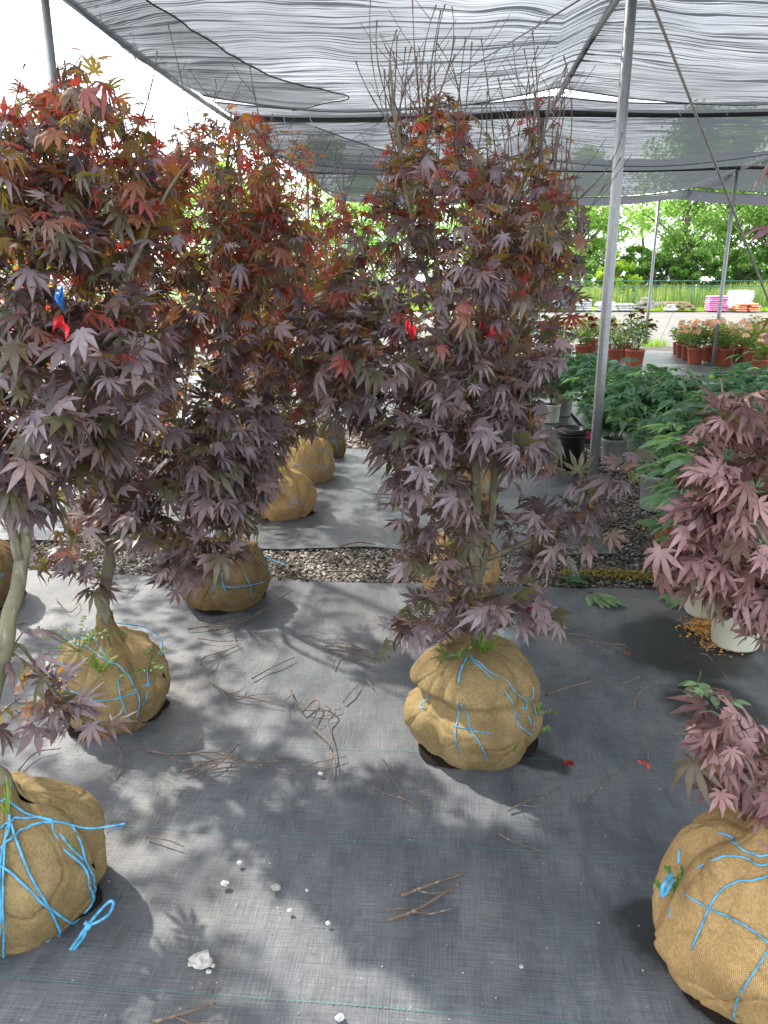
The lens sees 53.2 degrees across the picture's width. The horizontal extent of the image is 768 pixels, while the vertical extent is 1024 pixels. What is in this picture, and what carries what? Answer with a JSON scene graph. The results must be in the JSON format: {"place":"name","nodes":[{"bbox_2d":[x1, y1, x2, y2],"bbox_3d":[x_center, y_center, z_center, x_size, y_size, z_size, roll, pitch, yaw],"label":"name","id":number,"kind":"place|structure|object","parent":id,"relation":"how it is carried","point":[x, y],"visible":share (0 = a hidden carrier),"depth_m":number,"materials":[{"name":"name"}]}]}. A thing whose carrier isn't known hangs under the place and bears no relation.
{"place":"outdoors","nodes":[
{"label":"outdoors","id":0,"kind":"place"},
{"bbox_2d":[5,540,545,586],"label":"gravel","id":1,"kind":"structure","parent":0,"point":[303,553],"depth_m":4.27,"materials":[{"name":"gravel"}]},
{"bbox_2d":[11,345,728,589],"bbox_3d":[2.084,-0.671,7.487,21.000,0.016,23.000,1,17,4],"label":"gravel bed","id":2,"kind":"object","parent":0,"point":[657,348],"visible":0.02,"depth_m":4.35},
{"bbox_2d":[2,375,577,430],"bbox_3d":[-2.472,-1.558,10.320,9.450,0.035,4.424,1,17,4],"label":"ground fabric","id":3,"kind":"object","parent":2,"relation":"on","point":[568,420],"visible":0.03,"depth_m":9.00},
{"bbox_2d":[541,364,591,422],"bbox_3d":[1.856,-1.300,8.348,0.708,0.634,0.663,-6,18,-18],"label":"potted peony","id":4,"kind":"object","parent":3,"relation":"on","point":[554,407],"visible":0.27,"depth_m":8.29,"materials":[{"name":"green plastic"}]},
{"bbox_2d":[543,349,608,416],"bbox_3d":[2.006,-1.487,8.719,0.927,0.779,1.039,9,19,26],"label":"potted peony","id":5,"kind":"object","parent":3,"relation":"on","point":[565,409],"visible":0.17,"depth_m":8.66,"materials":[{"name":"green plant"}]},
{"bbox_2d":[0,444,617,554],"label":"ground fabric","id":6,"kind":"object","parent":2,"relation":"on","point":[345,510],"visible":0.16,"depth_m":5.04,"materials":[{"name":"fabric"}]},
{"bbox_2d":[3,150,154,536],"bbox_3d":[-1.803,-0.941,4.468,1.035,2.231,1.033,1,17,4],"label":"balled maple","id":7,"kind":"object","parent":6,"relation":"on","point":[67,525],"visible":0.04,"depth_m":4.58,"materials":[{"name":"brown plant"}]},
{"bbox_2d":[101,208,230,486],"bbox_3d":[-1.566,-1.294,5.556,0.965,2.275,1.001,1,17,4],"label":"balled maple","id":8,"kind":"object","parent":6,"relation":"on","point":[192,369],"visible":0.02,"depth_m":5.52,"materials":[{"name":"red plant"}]},
{"bbox_2d":[164,196,262,445],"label":"balled maple","id":9,"kind":"object","parent":6,"relation":"on","point":[196,363],"visible":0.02,"depth_m":6.61,"materials":[{"name":"red plant"}]},
{"bbox_2d":[183,163,341,521],"bbox_3d":[-0.698,-1.043,4.820,1.064,2.223,1.063,1,17,4],"label":"balled maple","id":10,"kind":"object","parent":6,"relation":"on","point":[298,497],"visible":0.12,"depth_m":4.94,"materials":[{"name":"brown plant"}]},
{"bbox_2d":[251,169,370,482],"bbox_3d":[-0.587,-1.319,5.713,0.956,2.233,1.014,14,22,39],"label":"balled maple","id":11,"kind":"object","parent":6,"relation":"on","point":[314,462],"visible":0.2,"depth_m":5.83,"materials":[{"name":"brown plant"}]},
{"bbox_2d":[291,192,378,457],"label":"balled maple","id":12,"kind":"object","parent":6,"relation":"on","point":[338,445],"visible":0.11,"depth_m":6.65,"materials":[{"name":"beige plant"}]},
{"bbox_2d":[418,195,540,508],"bbox_3d":[0.614,-1.050,5.003,0.858,2.129,0.802,-6,18,-19],"label":"balled maple","id":13,"kind":"object","parent":6,"relation":"on","point":[485,484],"visible":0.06,"depth_m":5.13,"materials":[{"name":"plant"}]},
{"bbox_2d":[47,347,752,375],"bbox_3d":[1.950,-2.978,14.997,17.500,0.036,4.662,1,17,4],"label":"rose ground fabric","id":14,"kind":"object","parent":2,"relation":"on","point":[670,359],"visible":0.07,"depth_m":14.34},
{"bbox_2d":[561,318,585,357],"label":"potted rose","id":15,"kind":"object","parent":14,"relation":"on","point":[566,337],"visible":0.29,"depth_m":15.18,"materials":[{"name":"green plant"}]},
{"bbox_2d":[564,312,599,357],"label":"potted rose","id":16,"kind":"object","parent":14,"relation":"on","point":[581,348],"visible":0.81,"depth_m":14.57,"materials":[{"name":"green plant"}]},
{"bbox_2d":[577,310,613,352],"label":"potted rose","id":17,"kind":"object","parent":14,"relation":"on","point":[593,343],"visible":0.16,"depth_m":16.35,"materials":[{"name":"green plant"}]},
{"bbox_2d":[586,313,622,358],"bbox_3d":[4.260,-3.452,15.028,0.636,0.878,0.818,11,20,32],"label":"potted rose","id":18,"kind":"object","parent":14,"relation":"on","point":[597,333],"visible":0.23,"depth_m":14.95,"materials":[{"name":"green plant"}]},
{"bbox_2d":[599,320,636,362],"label":"potted rose","id":19,"kind":"object","parent":14,"relation":"on","point":[615,353],"visible":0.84,"depth_m":14.29,"materials":[{"name":"plant"}]},
{"bbox_2d":[610,314,644,356],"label":"potted rose","id":20,"kind":"object","parent":14,"relation":"on","point":[627,346],"visible":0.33,"depth_m":15.39,"materials":[{"name":"green plant"}]},
{"bbox_2d":[620,286,658,367],"bbox_3d":[4.405,-3.211,13.348,0.656,1.390,0.734,1,17,4],"label":"potted rose","id":21,"kind":"object","parent":14,"relation":"on","point":[637,353],"visible":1,"depth_m":13.40,"materials":[{"name":"plant"}]},
{"bbox_2d":[670,320,698,356],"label":"potted rose","id":22,"kind":"object","parent":14,"relation":"on","point":[678,350],"visible":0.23,"depth_m":15.43,"materials":[{"name":"green plant"}]},
{"bbox_2d":[673,320,704,359],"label":"potted rose","id":23,"kind":"object","parent":14,"relation":"on","point":[684,352],"visible":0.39,"depth_m":14.85,"materials":[{"name":"green plant"}]},
{"bbox_2d":[679,319,715,363],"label":"potted rose","id":24,"kind":"object","parent":14,"relation":"on","point":[695,354],"visible":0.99,"depth_m":14.09,"materials":[{"name":"plant"}]},
{"bbox_2d":[692,319,727,361],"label":"potted rose","id":25,"kind":"object","parent":14,"relation":"on","point":[707,356],"visible":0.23,"depth_m":14.46,"materials":[{"name":"green plant"}]},
{"bbox_2d":[709,318,745,365],"bbox_3d":[6.144,-3.062,13.825,0.594,0.827,0.833,5,18,15],"label":"potted rose","id":26,"kind":"object","parent":14,"relation":"on","point":[723,353],"visible":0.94,"depth_m":13.77,"materials":[{"name":"green plant"}]},
{"bbox_2d":[724,322,751,360],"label":"potted rose","id":27,"kind":"object","parent":14,"relation":"on","point":[733,329],"visible":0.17,"depth_m":14.64,"materials":[{"name":"green plant"}]},
{"bbox_2d":[732,322,764,362],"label":"potted rose","id":28,"kind":"object","parent":14,"relation":"on","point":[740,350],"visible":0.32,"depth_m":14.28,"materials":[{"name":"green plant"}]},
{"bbox_2d":[731,319,767,361],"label":"potted rose","id":29,"kind":"object","parent":14,"relation":"on","point":[749,357],"visible":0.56,"depth_m":13.32,"materials":[{"name":"green plant"}]},
{"bbox_2d":[742,333,767,374],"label":"potted rose","id":30,"kind":"object","parent":14,"relation":"on","point":[761,355],"visible":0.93,"depth_m":12.49,"materials":[{"name":"green plant"}]},
{"bbox_2d":[567,381,717,483],"bbox_3d":[5.881,-0.827,7.913,7.500,0.036,7.975,1,17,4],"label":"ground cover","id":31,"kind":"object","parent":2,"relation":"on","point":[580,417],"visible":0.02,"depth_m":8.46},
{"bbox_2d":[555,355,638,411],"bbox_3d":[2.428,-1.503,8.950,0.993,0.675,1.018,3,17,10],"label":"potted peony","id":32,"kind":"object","parent":31,"relation":"on","point":[628,359],"visible":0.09,"depth_m":8.59,"materials":[{"name":"green plant"}]},
{"bbox_2d":[557,363,656,428],"bbox_3d":[2.262,-1.183,7.894,1.018,0.675,0.993,13,21,37],"label":"potted peony","id":33,"kind":"object","parent":31,"relation":"on","point":[577,386],"visible":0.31,"depth_m":7.79,"materials":[{"name":"green plant"}]},
{"bbox_2d":[577,365,703,449],"bbox_3d":[2.276,-0.947,6.935,0.927,0.779,1.039,-11,20,-33],"label":"potted peony","id":34,"kind":"object","parent":31,"relation":"on","point":[642,382],"visible":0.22,"depth_m":6.84,"materials":[{"name":"green plant"}]},
{"bbox_2d":[606,360,750,465],"bbox_3d":[2.411,-0.824,6.409,1.133,0.850,1.012,8,18,23],"label":"potted peony","id":35,"kind":"object","parent":31,"relation":"on","point":[671,382],"visible":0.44,"depth_m":6.15,"materials":[{"name":"green plant"}]},
{"bbox_2d":[646,391,767,459],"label":"potted peony","id":36,"kind":"object","parent":31,"relation":"on","point":[667,403],"visible":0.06,"depth_m":5.34,"materials":[{"name":"plant"}]},
{"bbox_2d":[658,406,766,477],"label":"potted peony","id":37,"kind":"object","parent":31,"relation":"on","point":[672,413],"visible":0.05,"depth_m":4.69,"materials":[{"name":"green plant"}]},
{"bbox_2d":[679,373,767,438],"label":"potted peony","id":38,"kind":"object","parent":31,"relation":"on","point":[747,386],"visible":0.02,"depth_m":6.38,"materials":[{"name":"green plant"}]},
{"bbox_2d":[692,380,767,415],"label":"potted peony","id":39,"kind":"object","parent":31,"relation":"on","point":[714,387],"visible":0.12,"depth_m":5.80,"materials":[{"name":"green plant"}]},
{"bbox_2d":[707,350,767,384],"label":"potted peony","id":40,"kind":"object","parent":31,"relation":"on","point":[749,365],"visible":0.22,"depth_m":6.91,"materials":[{"name":"green plant"}]},
{"bbox_2d":[153,428,601,457],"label":"gravel","id":41,"kind":"structure","parent":0,"point":[351,441],"depth_m":7.37,"materials":[{"name":"stone"}]},
{"bbox_2d":[0,0,763,280],"label":"sky","id":42,"kind":"structure","parent":0,"point":[20,24],"materials":[{"name":"white"}]},
{"bbox_2d":[0,570,767,1023],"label":"front ground fabric","id":43,"kind":"object","parent":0,"point":[176,906],"visible":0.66,"depth_m":2.21,"materials":[{"name":"fabric"}]},
{"bbox_2d":[0,249,59,608],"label":"balled maple","id":44,"kind":"object","parent":43,"relation":"on","point":[6,563],"visible":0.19,"depth_m":3.62,"materials":[{"name":"brown plant"}]},
{"bbox_2d":[0,47,192,958],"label":"balled maple","id":45,"kind":"object","parent":43,"relation":"on","point":[53,862],"visible":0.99,"depth_m":1.66,"materials":[{"name":"purple plant"}]},
{"bbox_2d":[28,25,323,738],"bbox_3d":[-0.687,-0.353,2.470,1.041,2.267,0.815,10,20,30],"label":"balled maple","id":46,"kind":"object","parent":43,"relation":"on","point":[130,667],"visible":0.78,"depth_m":2.31,"materials":[{"name":"purple plant"}]},
{"bbox_2d":[152,1002,222,1023],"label":"twig","id":47,"kind":"object","parent":43,"relation":"on","point":[156,1021],"visible":1,"depth_m":1.61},
{"bbox_2d":[146,749,233,762],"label":"twig","id":48,"kind":"object","parent":43,"relation":"on","point":[165,753],"visible":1,"depth_m":2.51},
{"bbox_2d":[188,949,212,968],"bbox_3d":[-0.417,1.023,1.752,0.054,0.034,0.045,12,21,34],"label":"stone","id":49,"kind":"object","parent":43,"relation":"on","point":[203,959],"visible":1,"depth_m":1.74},
{"bbox_2d":[182,760,283,772],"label":"twig","id":50,"kind":"object","parent":43,"relation":"on","point":[202,765],"visible":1,"depth_m":2.46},
{"bbox_2d":[210,680,281,705],"bbox_3d":[-0.537,0.688,2.856,0.349,0.015,0.130,7,18,22],"label":"twig","id":51,"kind":"object","parent":43,"relation":"on","point":[212,682],"visible":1,"depth_m":2.86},
{"bbox_2d":[179,113,375,614],"bbox_3d":[-0.499,-0.601,3.466,1.008,2.162,0.857,1,17,4],"label":"balled maple","id":52,"kind":"object","parent":43,"relation":"on","point":[246,591],"visible":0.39,"depth_m":3.37,"materials":[{"name":"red plant"}]},
{"bbox_2d":[308,704,336,769],"bbox_3d":[-0.213,0.758,2.621,0.099,0.016,0.393,-1,17,-4],"label":"twig","id":53,"kind":"object","parent":43,"relation":"on","point":[328,728],"visible":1,"depth_m":2.68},
{"bbox_2d":[0,605,754,1023],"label":"marker thread","id":54,"kind":"object","parent":43,"relation":"on","point":[334,839],"visible":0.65,"depth_m":2.10},
{"bbox_2d":[387,880,459,921],"bbox_3d":[0.121,0.978,1.894,0.226,0.019,0.077,-11,20,-31],"label":"twig","id":55,"kind":"object","parent":43,"relation":"on","point":[406,913],"visible":1,"depth_m":1.88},
{"bbox_2d":[400,872,464,897],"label":"twig","id":56,"kind":"object","parent":43,"relation":"on","point":[417,889],"visible":1,"depth_m":1.95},
{"bbox_2d":[378,110,548,601],"bbox_3d":[0.386,-0.652,3.587,0.811,2.189,0.903,1,17,4],"label":"balled maple","id":57,"kind":"object","parent":43,"relation":"on","point":[492,573],"visible":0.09,"depth_m":3.61,"materials":[{"name":"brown plant"}]},
{"bbox_2d":[278,0,661,770],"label":"balled maple","id":58,"kind":"object","parent":43,"relation":"on","point":[472,700],"visible":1,"depth_m":2.16,"materials":[{"name":"purple plant"}]},
{"bbox_2d":[507,788,557,810],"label":"twig","id":59,"kind":"object","parent":43,"relation":"on","point":[520,804],"visible":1,"depth_m":2.27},
{"bbox_2d":[545,680,592,695],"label":"twig","id":60,"kind":"object","parent":43,"relation":"on","point":[562,688],"visible":1,"depth_m":2.90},
{"bbox_2d":[574,588,627,609],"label":"leaf sprig","id":61,"kind":"object","parent":43,"relation":"on","point":[605,599],"visible":1,"depth_m":3.71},
{"bbox_2d":[657,594,684,608],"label":"leaf sprig","id":62,"kind":"object","parent":43,"relation":"on","point":[674,602],"visible":0.54,"depth_m":3.70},
{"bbox_2d":[675,616,711,638],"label":"bark chips","id":63,"kind":"object","parent":43,"relation":"on","point":[698,625],"visible":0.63,"depth_m":3.44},
{"bbox_2d":[677,670,712,697],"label":"leaf sprig","id":64,"kind":"object","parent":43,"relation":"on","point":[701,690],"visible":0.8,"depth_m":2.91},
{"bbox_2d":[629,422,767,619],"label":"potted peony","id":65,"kind":"object","parent":43,"relation":"on","point":[690,609],"visible":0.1,"depth_m":3.55,"materials":[{"name":"green plant"}]},
{"bbox_2d":[640,437,767,652],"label":"potted peony","id":66,"kind":"object","parent":43,"relation":"on","point":[723,637],"visible":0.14,"depth_m":3.22,"materials":[{"name":"plant"}]},
{"bbox_2d":[642,163,767,1023],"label":"balled maple","id":67,"kind":"object","parent":43,"relation":"on","point":[710,902],"visible":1,"depth_m":1.60,"materials":[{"name":"purple plant"}]},
{"bbox_2d":[680,632,743,657],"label":"bark chips","id":68,"kind":"object","parent":43,"relation":"on","point":[707,643],"visible":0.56,"depth_m":3.28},
{"bbox_2d":[688,686,751,708],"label":"leaf sprig","id":69,"kind":"object","parent":43,"relation":"on","point":[713,699],"visible":0.63,"depth_m":2.81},
{"bbox_2d":[21,281,767,346],"bbox_3d":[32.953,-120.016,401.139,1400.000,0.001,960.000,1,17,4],"label":"ground","id":70,"kind":"structure","parent":0,"point":[663,318],"depth_m":32.83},
{"bbox_2d":[158,189,210,300],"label":"broadleaf tree","id":71,"kind":"object","parent":70,"relation":"on","point":[193,203],"visible":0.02,"depth_m":55.63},
{"bbox_2d":[184,157,254,272],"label":"broadleaf tree","id":72,"kind":"object","parent":70,"relation":"on","point":[220,164],"visible":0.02,"depth_m":52.36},
{"bbox_2d":[316,201,404,276],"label":"broadleaf tree","id":73,"kind":"object","parent":70,"relation":"on","point":[361,220],"visible":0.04,"depth_m":56.53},
{"bbox_2d":[1,290,757,310],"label":"grass strip","id":74,"kind":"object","parent":70,"relation":"on","point":[179,296],"depth_m":61.04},
{"bbox_2d":[281,174,371,263],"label":"broadleaf tree","id":75,"kind":"object","parent":74,"relation":"on","point":[323,205],"visible":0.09,"depth_m":53.72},
{"bbox_2d":[8,280,767,307],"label":"chain link fence","id":76,"kind":"object","parent":74,"relation":"on","point":[635,292],"visible":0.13,"depth_m":40.79,"materials":[{"name":"teal"}]},
{"bbox_2d":[351,197,446,287],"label":"broadleaf tree","id":77,"kind":"object","parent":74,"relation":"on","point":[391,271],"visible":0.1,"depth_m":54.65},
{"bbox_2d":[363,279,767,308],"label":"reeds","id":78,"kind":"object","parent":74,"relation":"on","point":[676,295],"visible":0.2,"depth_m":42.48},
{"bbox_2d":[552,249,597,290],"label":"bush","id":79,"kind":"object","parent":74,"relation":"on","point":[592,261],"visible":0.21,"depth_m":49.02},
{"bbox_2d":[412,306,767,310],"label":"grass","id":80,"kind":"structure","parent":74,"relation":"on","point":[658,309],"depth_m":39.46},
{"bbox_2d":[542,194,642,284],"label":"broadleaf tree","id":81,"kind":"object","parent":74,"relation":"on","point":[596,244],"visible":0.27,"depth_m":50.51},
{"bbox_2d":[593,251,643,291],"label":"bush","id":82,"kind":"object","parent":74,"relation":"on","point":[621,266],"visible":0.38,"depth_m":48.01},
{"bbox_2d":[596,243,669,293],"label":"bush","id":83,"kind":"object","parent":74,"relation":"on","point":[630,250],"visible":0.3,"depth_m":50.38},
{"bbox_2d":[621,193,673,271],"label":"broadleaf tree","id":84,"kind":"object","parent":74,"relation":"on","point":[642,236],"visible":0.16,"depth_m":56.65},
{"bbox_2d":[621,252,687,291],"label":"bush","id":85,"kind":"object","parent":74,"relation":"on","point":[644,271],"visible":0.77,"depth_m":48.90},
{"bbox_2d":[638,231,705,290],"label":"bush","id":86,"kind":"object","parent":74,"relation":"on","point":[672,251],"visible":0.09,"depth_m":50.95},
{"bbox_2d":[620,188,759,293],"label":"broadleaf tree","id":87,"kind":"object","parent":74,"relation":"on","point":[674,209],"visible":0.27,"depth_m":49.73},
{"bbox_2d":[659,250,727,292],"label":"bush","id":88,"kind":"object","parent":74,"relation":"on","point":[694,277],"visible":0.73,"depth_m":48.64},
{"bbox_2d":[667,189,766,266],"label":"broadleaf tree","id":89,"kind":"object","parent":74,"relation":"on","point":[714,234],"visible":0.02,"depth_m":52.33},
{"bbox_2d":[690,221,755,287],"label":"bush","id":90,"kind":"object","parent":74,"relation":"on","point":[722,244],"visible":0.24,"depth_m":50.88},
{"bbox_2d":[697,246,767,291],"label":"bush","id":91,"kind":"object","parent":74,"relation":"on","point":[740,258],"visible":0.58,"depth_m":48.43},
{"bbox_2d":[727,290,754,310],"bbox_3d":[17.988,-10.697,38.777,1.122,1.007,1.070,1,17,4],"label":"wrapped pallet","id":92,"kind":"object","parent":74,"relation":"on","point":[740,296],"visible":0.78,"depth_m":38.28,"materials":[{"name":"plastic"}]},
{"bbox_2d":[725,192,767,270],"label":"broadleaf tree","id":93,"kind":"object","parent":74,"relation":"on","point":[764,216],"visible":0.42,"depth_m":50.48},
{"bbox_2d":[726,223,767,283],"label":"bush","id":94,"kind":"object","parent":74,"relation":"on","point":[762,238],"visible":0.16,"depth_m":50.65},
{"bbox_2d":[730,244,767,288],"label":"bush","id":95,"kind":"object","parent":74,"relation":"on","point":[762,254],"visible":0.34,"depth_m":48.58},
{"bbox_2d":[38,0,767,506],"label":"shade house frame","id":96,"kind":"object","parent":70,"relation":"on","point":[622,114],"visible":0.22,"depth_m":5.16,"materials":[{"name":"metal"}]},
{"bbox_2d":[69,0,767,112],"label":"shade cloth","id":97,"kind":"object","parent":96,"relation":"on","point":[302,55],"visible":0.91,"depth_m":5.60,"materials":[{"name":"grey"}]},
{"bbox_2d":[214,96,767,170],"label":"shade cloth","id":98,"kind":"object","parent":96,"relation":"hanging from","point":[657,142],"visible":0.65,"depth_m":9.25,"materials":[{"name":"grey"}]},
{"bbox_2d":[286,155,767,197],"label":"shade cloth","id":99,"kind":"object","parent":96,"relation":"hanging from","point":[636,183],"visible":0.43,"depth_m":13.57,"materials":[{"name":"grey"}]},
{"bbox_2d":[330,189,767,205],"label":"shade cloth","id":100,"kind":"object","parent":96,"relation":"hanging from","point":[718,197],"visible":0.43,"depth_m":15.92,"materials":[{"name":"grey"}]},
{"bbox_2d":[439,204,496,266],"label":"broadleaf tree","id":101,"kind":"object","parent":70,"relation":"on","point":[445,227],"visible":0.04,"depth_m":54.82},
{"bbox_2d":[633,297,663,308],"bbox_3d":[13.109,-10.443,38.394,1.537,0.592,1.064,-5,18,-16],"label":"rubble heap","id":102,"kind":"object","parent":70,"relation":"on","point":[642,304],"visible":0.78,"depth_m":38.17,"materials":[{"name":"grey stone"}]},
{"bbox_2d":[640,337,668,346],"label":"grass","id":103,"kind":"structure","parent":70,"relation":"on","point":[656,343],"depth_m":18.23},
{"bbox_2d":[664,302,697,309],"bbox_3d":[14.814,-10.350,38.514,1.600,0.390,1.000,1,17,4],"label":"wooden pallet","id":104,"kind":"object","parent":70,"relation":"on","point":[681,307],"visible":0.87,"depth_m":38.11,"materials":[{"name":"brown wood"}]},
{"bbox_2d":[565,459,663,522],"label":"dark gravel","id":105,"kind":"structure","parent":0,"point":[628,504],"depth_m":5.53,"materials":[{"name":"gravel"}]},
{"bbox_2d":[552,425,586,469],"bbox_3d":[1.532,-0.539,6.372,0.286,0.326,0.286,1,17,4],"label":"plant bucket","id":106,"kind":"object","parent":105,"relation":"on","point":[573,439],"visible":0.69,"depth_m":6.26,"materials":[{"name":"black plastic"}]},
{"bbox_2d":[561,377,686,462],"bbox_3d":[1.994,-0.764,6.512,0.993,0.675,1.018,1,17,4],"label":"potted peony","id":107,"kind":"object","parent":105,"relation":"on","point":[615,444],"visible":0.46,"depth_m":6.44,"materials":[{"name":"plant"}]},
{"bbox_2d":[603,390,723,512],"bbox_3d":[1.867,-0.430,5.257,0.863,0.764,0.914,-7,18,-23],"label":"potted peony","id":108,"kind":"object","parent":105,"relation":"on","point":[643,433],"visible":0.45,"depth_m":5.12,"materials":[{"name":"plant"}]},
{"bbox_2d":[511,511,765,593],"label":"dark gravel","id":109,"kind":"structure","parent":0,"point":[612,558],"depth_m":4.29,"materials":[{"name":"gravel"}]},
{"bbox_2d":[558,573,591,586],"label":"leaf sprig","id":110,"kind":"object","parent":109,"relation":"on","point":[573,579],"visible":0.98,"depth_m":3.96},
{"bbox_2d":[507,567,685,582],"bbox_3d":[1.308,0.324,4.060,1.314,0.029,0.226,1,17,4],"label":"moss","id":111,"kind":"object","parent":109,"relation":"on","point":[631,572],"visible":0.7,"depth_m":4.06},
{"bbox_2d":[730,375,767,392],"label":"potted peony","id":112,"kind":"object","parent":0,"point":[761,382],"visible":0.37,"depth_m":6.25,"materials":[{"name":"green plant"}]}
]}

